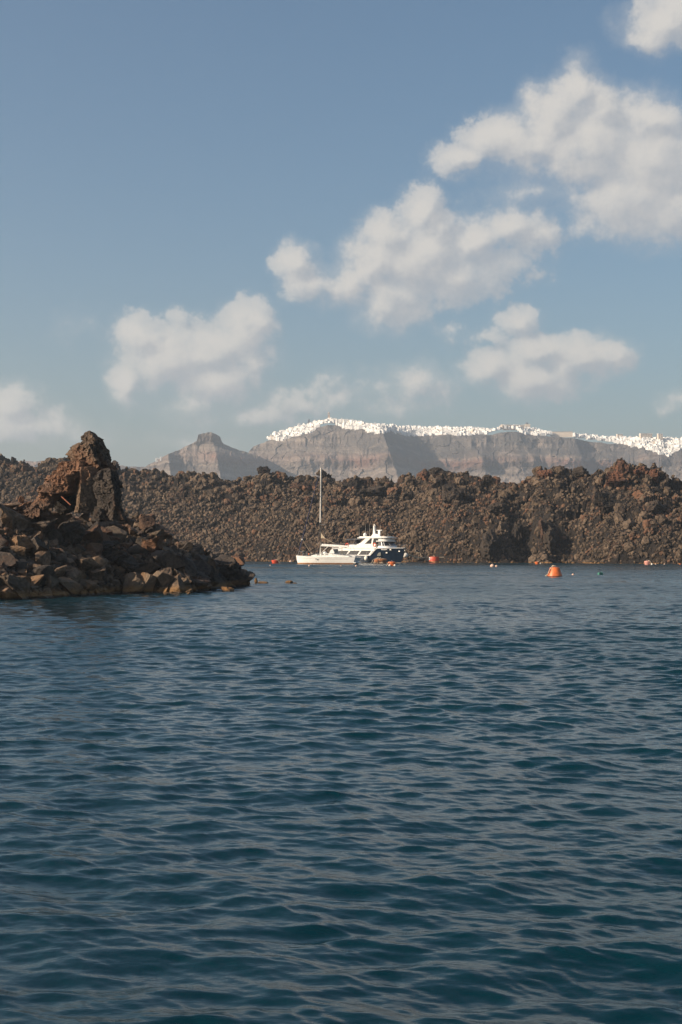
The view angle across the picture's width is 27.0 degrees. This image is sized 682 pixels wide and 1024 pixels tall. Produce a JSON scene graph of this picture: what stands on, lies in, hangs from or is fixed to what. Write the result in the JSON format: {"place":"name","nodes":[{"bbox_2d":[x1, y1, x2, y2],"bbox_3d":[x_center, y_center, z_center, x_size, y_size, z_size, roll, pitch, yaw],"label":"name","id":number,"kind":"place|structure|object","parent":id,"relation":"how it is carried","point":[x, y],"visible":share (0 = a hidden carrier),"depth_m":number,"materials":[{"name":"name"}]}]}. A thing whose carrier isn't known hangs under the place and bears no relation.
{"place":"outdoors","nodes":[
{"label":"outdoors","id":0,"kind":"place"},
{"bbox_2d":[0,519,226,598],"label":"rock promontory","id":1,"kind":"structure","parent":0,"point":[133,539],"depth_m":96.50,"materials":[{"name":"stone"}]},
{"bbox_2d":[0,534,8,546],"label":"boulder","id":2,"kind":"object","parent":1,"relation":"on","point":[3,542],"visible":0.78,"depth_m":91.00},
{"bbox_2d":[0,552,15,567],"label":"boulder","id":3,"kind":"object","parent":1,"relation":"on","point":[8,559],"visible":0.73,"depth_m":87.97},
{"bbox_2d":[3,527,13,535],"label":"boulder","id":4,"kind":"object","parent":1,"relation":"on","point":[9,531],"visible":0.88,"depth_m":93.62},
{"bbox_2d":[0,585,26,599],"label":"boulder","id":5,"kind":"object","parent":1,"relation":"on","point":[7,593],"visible":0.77,"depth_m":83.68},
{"bbox_2d":[0,574,27,599],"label":"boulder","id":6,"kind":"object","parent":1,"relation":"on","point":[16,584],"visible":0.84,"depth_m":84.14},
{"bbox_2d":[0,504,29,529],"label":"boulder","id":7,"kind":"object","parent":1,"relation":"on","point":[11,519],"visible":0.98,"depth_m":94.73,"materials":[{"name":"stone"}]},
{"bbox_2d":[10,546,25,556],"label":"boulder","id":8,"kind":"object","parent":1,"relation":"on","point":[20,550],"visible":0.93,"depth_m":90.53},
{"bbox_2d":[14,561,27,569],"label":"boulder","id":9,"kind":"object","parent":1,"relation":"on","point":[20,565],"visible":0.81,"depth_m":88.56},
{"bbox_2d":[9,535,33,552],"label":"boulder","id":10,"kind":"object","parent":1,"relation":"on","point":[22,541],"visible":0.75,"depth_m":91.45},
{"bbox_2d":[25,527,33,533],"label":"boulder","id":11,"kind":"object","parent":1,"relation":"on","point":[30,529],"visible":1,"depth_m":95.38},
{"bbox_2d":[14,505,46,520],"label":"boulder","id":12,"kind":"object","parent":1,"relation":"on","point":[22,508],"visible":0.33,"depth_m":98.09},
{"bbox_2d":[29,575,44,585],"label":"boulder","id":13,"kind":"object","parent":1,"relation":"on","point":[36,580],"visible":0.81,"depth_m":87.30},
{"bbox_2d":[31,531,44,540],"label":"boulder","id":14,"kind":"object","parent":1,"relation":"on","point":[40,535],"visible":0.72,"depth_m":94.76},
{"bbox_2d":[28,518,56,535],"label":"boulder","id":15,"kind":"object","parent":1,"relation":"on","point":[44,526],"visible":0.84,"depth_m":95.47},
{"bbox_2d":[29,535,55,559],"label":"boulder","id":16,"kind":"object","parent":1,"relation":"on","point":[38,543],"visible":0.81,"depth_m":91.61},
{"bbox_2d":[35,550,50,564],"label":"boulder","id":17,"kind":"object","parent":1,"relation":"on","point":[42,557],"visible":0.61,"depth_m":91.11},
{"bbox_2d":[31,565,59,590],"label":"boulder","id":18,"kind":"object","parent":1,"relation":"on","point":[45,570],"visible":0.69,"depth_m":88.33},
{"bbox_2d":[43,587,52,597],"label":"boulder","id":19,"kind":"object","parent":1,"relation":"on","point":[49,595],"visible":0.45,"depth_m":87.64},
{"bbox_2d":[45,574,58,589],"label":"boulder","id":20,"kind":"object","parent":1,"relation":"on","point":[51,582],"visible":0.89,"depth_m":88.44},
{"bbox_2d":[46,529,62,544],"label":"boulder","id":21,"kind":"object","parent":1,"relation":"on","point":[53,534],"visible":0.53,"depth_m":96.27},
{"bbox_2d":[50,538,58,546],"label":"boulder","id":22,"kind":"object","parent":1,"relation":"on","point":[55,542],"visible":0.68,"depth_m":95.35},
{"bbox_2d":[24,460,86,517],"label":"rust buttress","id":23,"kind":"structure","parent":1,"relation":"on","point":[58,483],"depth_m":95.61,"materials":[{"name":"stone"}]},
{"bbox_2d":[65,430,117,470],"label":"rock spire","id":24,"kind":"object","parent":23,"relation":"on","point":[91,450],"visible":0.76,"depth_m":96.41,"materials":[{"name":"stone"}]},
{"bbox_2d":[47,511,72,523],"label":"boulder","id":25,"kind":"object","parent":1,"relation":"on","point":[61,518],"visible":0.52,"depth_m":99.80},
{"bbox_2d":[52,590,67,596],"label":"boulder","id":26,"kind":"object","parent":1,"relation":"on","point":[56,593],"visible":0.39,"depth_m":88.22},
{"bbox_2d":[54,565,66,576],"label":"boulder","id":27,"kind":"object","parent":1,"relation":"on","point":[60,571],"visible":0.84,"depth_m":90.73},
{"bbox_2d":[57,548,68,554],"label":"boulder","id":28,"kind":"object","parent":1,"relation":"on","point":[61,550],"visible":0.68,"depth_m":94.63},
{"bbox_2d":[54,495,75,514],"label":"backing rock","id":29,"kind":"object","parent":1,"relation":"on","point":[62,506],"visible":0.4,"depth_m":97.59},
{"bbox_2d":[58,577,82,595],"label":"boulder","id":30,"kind":"object","parent":1,"relation":"on","point":[71,586],"visible":0.81,"depth_m":89.99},
{"bbox_2d":[57,519,84,544],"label":"boulder","id":31,"kind":"object","parent":1,"relation":"on","point":[72,531],"visible":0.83,"depth_m":97.28,"materials":[{"name":"stone"}]},
{"bbox_2d":[65,568,84,581],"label":"boulder","id":32,"kind":"object","parent":1,"relation":"on","point":[76,574],"visible":0.63,"depth_m":92.00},
{"bbox_2d":[79,513,89,523],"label":"boulder","id":33,"kind":"object","parent":1,"relation":"on","point":[84,517],"visible":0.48,"depth_m":103.93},
{"bbox_2d":[79,579,89,588],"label":"boulder","id":34,"kind":"object","parent":1,"relation":"on","point":[82,582],"visible":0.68,"depth_m":92.27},
{"bbox_2d":[74,467,98,512],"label":"grey pillar","id":35,"kind":"structure","parent":1,"relation":"on","point":[86,500],"depth_m":95.32,"materials":[{"name":"stone"}]},
{"bbox_2d":[77,558,98,571],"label":"boulder","id":36,"kind":"object","parent":1,"relation":"on","point":[86,564],"visible":0.94,"depth_m":94.36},
{"bbox_2d":[84,580,96,589],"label":"boulder","id":37,"kind":"object","parent":1,"relation":"on","point":[91,585],"visible":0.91,"depth_m":92.29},
{"bbox_2d":[82,521,102,543],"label":"boulder","id":38,"kind":"object","parent":1,"relation":"on","point":[93,533],"visible":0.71,"depth_m":98.92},
{"bbox_2d":[86,543,102,554],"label":"boulder","id":39,"kind":"object","parent":1,"relation":"on","point":[97,548],"visible":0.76,"depth_m":97.78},
{"bbox_2d":[88,566,106,582],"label":"boulder","id":40,"kind":"object","parent":1,"relation":"on","point":[99,574],"visible":0.96,"depth_m":94.40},
{"bbox_2d":[92,556,108,568],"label":"boulder","id":41,"kind":"object","parent":1,"relation":"on","point":[101,561],"visible":0.6,"depth_m":95.12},
{"bbox_2d":[101,526,112,535],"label":"boulder","id":42,"kind":"object","parent":1,"relation":"on","point":[108,532],"visible":0.48,"depth_m":101.56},
{"bbox_2d":[102,530,113,547],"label":"boulder","id":43,"kind":"object","parent":1,"relation":"on","point":[106,537],"visible":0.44,"depth_m":100.31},
{"bbox_2d":[99,521,117,527],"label":"boulder","id":44,"kind":"object","parent":1,"relation":"on","point":[104,524],"visible":0.45,"depth_m":104.06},
{"bbox_2d":[91,468,127,521],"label":"dark boulder stack","id":45,"kind":"object","parent":1,"relation":"on","point":[107,485],"visible":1,"depth_m":94.89,"materials":[{"name":"stone"}]},
{"bbox_2d":[108,535,119,541],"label":"boulder","id":46,"kind":"object","parent":1,"relation":"on","point":[112,538],"visible":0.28,"depth_m":101.42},
{"bbox_2d":[110,579,119,590],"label":"boulder","id":47,"kind":"object","parent":1,"relation":"on","point":[116,582],"visible":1,"depth_m":95.49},
{"bbox_2d":[102,546,128,565],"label":"boulder","id":48,"kind":"object","parent":1,"relation":"on","point":[111,554],"visible":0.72,"depth_m":98.24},
{"bbox_2d":[106,526,127,542],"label":"boulder","id":49,"kind":"object","parent":1,"relation":"on","point":[118,532],"visible":0.5,"depth_m":102.50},
{"bbox_2d":[0,511,250,598],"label":"loose stones","id":50,"kind":"object","parent":1,"relation":"on","point":[176,543],"visible":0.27,"depth_m":96.90,"materials":[{"name":"stone"}]},
{"bbox_2d":[116,556,144,572],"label":"boulder","id":51,"kind":"object","parent":1,"relation":"on","point":[131,564],"visible":0.84,"depth_m":97.94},
{"bbox_2d":[122,572,145,592],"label":"boulder","id":52,"kind":"object","parent":1,"relation":"on","point":[134,582],"visible":0.94,"depth_m":95.73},
{"bbox_2d":[128,527,141,535],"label":"boulder","id":53,"kind":"object","parent":1,"relation":"on","point":[132,531],"visible":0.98,"depth_m":103.59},
{"bbox_2d":[127,544,148,553],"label":"boulder","id":54,"kind":"object","parent":1,"relation":"on","point":[136,548],"visible":0.92,"depth_m":100.80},
{"bbox_2d":[135,537,147,546],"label":"boulder","id":55,"kind":"object","parent":1,"relation":"on","point":[139,541],"visible":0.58,"depth_m":102.36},
{"bbox_2d":[139,515,154,529],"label":"boulder","id":56,"kind":"object","parent":1,"relation":"on","point":[146,522],"visible":1,"depth_m":104.52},
{"bbox_2d":[134,562,160,573],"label":"boulder","id":57,"kind":"object","parent":1,"relation":"on","point":[150,568],"visible":0.7,"depth_m":97.56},
{"bbox_2d":[141,572,155,591],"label":"boulder","id":58,"kind":"object","parent":1,"relation":"on","point":[148,579],"visible":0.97,"depth_m":95.93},
{"bbox_2d":[142,534,163,552],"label":"boulder","id":59,"kind":"object","parent":1,"relation":"on","point":[152,544],"visible":0.94,"depth_m":101.26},
{"bbox_2d":[141,539,168,549],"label":"boulder","id":60,"kind":"object","parent":1,"relation":"on","point":[162,544],"visible":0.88,"depth_m":101.63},
{"bbox_2d":[149,529,163,536],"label":"boulder","id":61,"kind":"object","parent":1,"relation":"on","point":[158,533],"visible":0.59,"depth_m":104.05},
{"bbox_2d":[151,550,165,567],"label":"boulder","id":62,"kind":"object","parent":1,"relation":"on","point":[156,555],"visible":0.62,"depth_m":99.40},
{"bbox_2d":[155,526,172,537],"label":"boulder","id":63,"kind":"object","parent":1,"relation":"on","point":[167,533],"visible":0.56,"depth_m":104.81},
{"bbox_2d":[153,571,174,586],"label":"boulder","id":64,"kind":"object","parent":1,"relation":"on","point":[163,579],"visible":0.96,"depth_m":96.26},
{"bbox_2d":[158,567,171,575],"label":"boulder","id":65,"kind":"object","parent":1,"relation":"on","point":[168,570],"visible":0.4,"depth_m":97.73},
{"bbox_2d":[161,551,185,569],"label":"boulder","id":66,"kind":"object","parent":1,"relation":"on","point":[170,559],"visible":0.94,"depth_m":98.77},
{"bbox_2d":[168,574,185,592],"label":"boulder","id":67,"kind":"object","parent":1,"relation":"on","point":[177,583],"visible":0.65,"depth_m":96.17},
{"bbox_2d":[182,541,193,552],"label":"boulder","id":68,"kind":"object","parent":1,"relation":"on","point":[188,545],"visible":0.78,"depth_m":103.14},
{"bbox_2d":[191,544,202,554],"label":"boulder","id":69,"kind":"object","parent":1,"relation":"on","point":[197,549],"visible":0.47,"depth_m":106.72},
{"bbox_2d":[192,571,210,589],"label":"boulder","id":70,"kind":"object","parent":1,"relation":"on","point":[201,580],"visible":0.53,"depth_m":99.04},
{"bbox_2d":[207,555,216,570],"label":"boulder","id":71,"kind":"object","parent":1,"relation":"on","point":[211,562],"visible":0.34,"depth_m":107.80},
{"bbox_2d":[209,565,219,585],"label":"boulder","id":72,"kind":"object","parent":1,"relation":"on","point":[213,576],"visible":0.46,"depth_m":107.58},
{"bbox_2d":[212,575,226,587],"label":"boulder","id":73,"kind":"object","parent":1,"relation":"on","point":[222,581],"visible":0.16,"depth_m":108.78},
{"bbox_2d":[214,555,229,566],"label":"boulder","id":74,"kind":"object","parent":1,"relation":"on","point":[224,558],"visible":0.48,"depth_m":112.75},
{"bbox_2d":[219,557,246,581],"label":"boulder","id":75,"kind":"object","parent":1,"relation":"on","point":[230,569],"visible":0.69,"depth_m":112.47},
{"bbox_2d":[242,569,249,579],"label":"boulder","id":76,"kind":"object","parent":1,"relation":"on","point":[246,574],"visible":0.44,"depth_m":115.56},
{"bbox_2d":[233,556,244,565],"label":"boulder","id":77,"kind":"object","parent":76,"relation":"on","point":[240,560],"visible":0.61,"depth_m":116.53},
{"bbox_2d":[247,571,254,581],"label":"boulder","id":78,"kind":"object","parent":1,"relation":"on","point":[251,576],"visible":0.27,"depth_m":116.90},
{"bbox_2d":[139,432,288,480],"bbox_3d":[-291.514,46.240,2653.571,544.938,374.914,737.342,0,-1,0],"label":"headland","id":79,"kind":"structure","parent":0,"point":[207,452],"depth_m":2530.83,"materials":[{"name":"stone"}]},
{"bbox_2d":[0,561,681,1023],"bbox_3d":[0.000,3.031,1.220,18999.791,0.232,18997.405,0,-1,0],"label":"sea","id":80,"kind":"structure","parent":0,"point":[410,793],"depth_m":17.03,"materials":[{"name":"liquid"}]},
{"bbox_2d":[221,586,233,591],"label":"sea rock","id":81,"kind":"object","parent":80,"relation":"in","point":[230,589],"visible":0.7,"depth_m":99.15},
{"bbox_2d":[296,468,360,563],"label":"sailing yacht","id":82,"kind":"object","parent":80,"relation":"on","point":[331,557],"visible":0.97,"depth_m":272.18,"materials":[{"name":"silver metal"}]},
{"bbox_2d":[336,524,405,562],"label":"motor yacht","id":83,"kind":"object","parent":80,"relation":"on","point":[375,546],"visible":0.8,"depth_m":293.63,"materials":[{"name":"blue paint"}]},
{"bbox_2d":[336,548,374,554],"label":"window frame","id":84,"kind":"structure","parent":83,"relation":"in","point":[339,549],"depth_m":295.50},
{"bbox_2d":[371,557,386,563],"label":"net buoy","id":85,"kind":"object","parent":80,"relation":"on","point":[378,561],"visible":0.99,"depth_m":285.06,"materials":[{"name":"plastic"}]},
{"bbox_2d":[429,556,438,562],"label":"drum buoy","id":86,"kind":"object","parent":80,"relation":"on","point":[434,559],"visible":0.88,"depth_m":294.57,"materials":[{"name":"red paint"}]},
{"bbox_2d":[545,565,561,576],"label":"mooring buoy","id":87,"kind":"object","parent":80,"relation":"on","point":[553,571],"visible":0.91,"depth_m":152.88,"materials":[{"name":"orange plastic"}]},
{"bbox_2d":[0,455,681,563],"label":"lava island","id":88,"kind":"structure","parent":0,"point":[561,514],"depth_m":326.69,"materials":[{"name":"volcanic lava rock"}]},
{"bbox_2d":[256,466,270,474],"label":"lava crag","id":89,"kind":"structure","parent":88,"relation":"on","point":[263,470],"depth_m":380.81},
{"bbox_2d":[289,482,309,491],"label":"lava crag","id":90,"kind":"structure","parent":88,"relation":"on","point":[299,485],"depth_m":361.73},
{"bbox_2d":[0,454,681,563],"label":"lava rubble","id":91,"kind":"object","parent":88,"relation":"on","point":[434,548],"visible":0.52,"depth_m":329.30,"materials":[{"name":"stone"}]},
{"bbox_2d":[0,457,681,562],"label":"lava blocks","id":92,"kind":"structure","parent":88,"relation":"on","point":[535,481],"depth_m":343.60,"materials":[{"name":"stone"}]},
{"bbox_2d":[357,486,384,496],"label":"lava crag","id":93,"kind":"structure","parent":88,"relation":"on","point":[371,491],"depth_m":352.82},
{"bbox_2d":[415,471,428,480],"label":"lava crag","id":94,"kind":"structure","parent":88,"relation":"on","point":[423,475],"depth_m":353.35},
{"bbox_2d":[429,467,442,474],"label":"lava crag","id":95,"kind":"structure","parent":88,"relation":"on","point":[434,470],"depth_m":358.43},
{"bbox_2d":[438,470,454,477],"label":"lava crag","id":96,"kind":"structure","parent":88,"relation":"on","point":[444,473],"depth_m":355.37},
{"bbox_2d":[442,483,463,502],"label":"lava crag","id":97,"kind":"structure","parent":88,"relation":"on","point":[451,492],"depth_m":326.19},
{"bbox_2d":[482,474,492,483],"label":"lava crag","id":98,"kind":"structure","parent":88,"relation":"on","point":[487,479],"depth_m":336.44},
{"bbox_2d":[479,529,503,561],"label":"lava crag","id":99,"kind":"structure","parent":88,"relation":"on","point":[491,542],"depth_m":298.04,"materials":[{"name":"stone"}]},
{"bbox_2d":[485,502,509,513],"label":"lava crag","id":100,"kind":"structure","parent":88,"relation":"on","point":[497,507],"depth_m":311.37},
{"bbox_2d":[511,519,523,543],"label":"lava crag","id":101,"kind":"structure","parent":88,"relation":"on","point":[517,534],"depth_m":305.59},
{"bbox_2d":[538,519,545,537],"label":"lava crag","id":102,"kind":"structure","parent":88,"relation":"on","point":[541,523],"depth_m":300.98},
{"bbox_2d":[537,470,554,478],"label":"lava crag","id":103,"kind":"structure","parent":88,"relation":"on","point":[546,473],"depth_m":328.65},
{"bbox_2d":[542,525,557,551],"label":"lava crag","id":104,"kind":"structure","parent":88,"relation":"on","point":[549,538],"depth_m":298.31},
{"bbox_2d":[572,466,590,477],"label":"lava crag","id":105,"kind":"structure","parent":88,"relation":"on","point":[580,471],"depth_m":324.91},
{"bbox_2d":[593,490,620,512],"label":"lava crag","id":106,"kind":"structure","parent":88,"relation":"on","point":[604,501],"depth_m":299.36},
{"bbox_2d":[605,470,626,485],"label":"lava crag","id":107,"kind":"structure","parent":88,"relation":"on","point":[615,478],"depth_m":307.21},
{"bbox_2d":[616,460,630,474],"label":"lava crag","id":108,"kind":"structure","parent":88,"relation":"on","point":[623,467],"depth_m":307.51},
{"bbox_2d":[633,466,648,477],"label":"lava crag","id":109,"kind":"structure","parent":88,"relation":"on","point":[640,471],"depth_m":311.75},
{"bbox_2d":[648,468,660,483],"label":"lava crag","id":110,"kind":"structure","parent":88,"relation":"on","point":[654,474],"depth_m":308.08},
{"bbox_2d":[646,500,665,514],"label":"lava crag","id":111,"kind":"structure","parent":88,"relation":"on","point":[656,507],"depth_m":294.32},
{"bbox_2d":[660,474,669,482],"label":"lava crag","id":112,"kind":"structure","parent":88,"relation":"on","point":[666,477],"depth_m":308.64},
{"bbox_2d":[0,0,681,466],"label":"sky","id":113,"kind":"structure","parent":0,"point":[241,222],"materials":[{"name":"blue"}]},
{"bbox_2d":[18,425,681,483],"bbox_3d":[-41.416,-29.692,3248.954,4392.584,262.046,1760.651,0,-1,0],"label":"caldera cliffs","id":114,"kind":"structure","parent":0,"point":[337,452],"depth_m":2720.11,"materials":[{"name":"stone"}]},
{"bbox_2d":[267,418,681,456],"bbox_3d":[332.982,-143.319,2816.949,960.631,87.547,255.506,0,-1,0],"label":"town houses","id":115,"kind":"structure","parent":114,"relation":"on","point":[444,431],"depth_m":2818.30,"materials":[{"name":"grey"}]},
{"bbox_2d":[503,424,524,429],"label":"long hall","id":116,"kind":"structure","parent":114,"relation":"on","point":[523,426],"depth_m":2847.38,"materials":[{"name":"grey"}]},
{"bbox_2d":[550,431,572,436],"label":"terrace wall","id":117,"kind":"structure","parent":114,"relation":"on","point":[562,434],"depth_m":2833.80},
{"bbox_2d":[639,433,652,438],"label":"hotel","id":118,"kind":"structure","parent":114,"relation":"on","point":[641,435],"depth_m":2814.74,"materials":[{"name":"grey"}]},
{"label":"boulder","id":119,"kind":"object","parent":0,"visible":0},
{"bbox_2d":[3,502,21,507],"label":"boulder","id":120,"kind":"object","parent":119,"relation":"on","point":[13,505],"visible":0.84,"depth_m":97.55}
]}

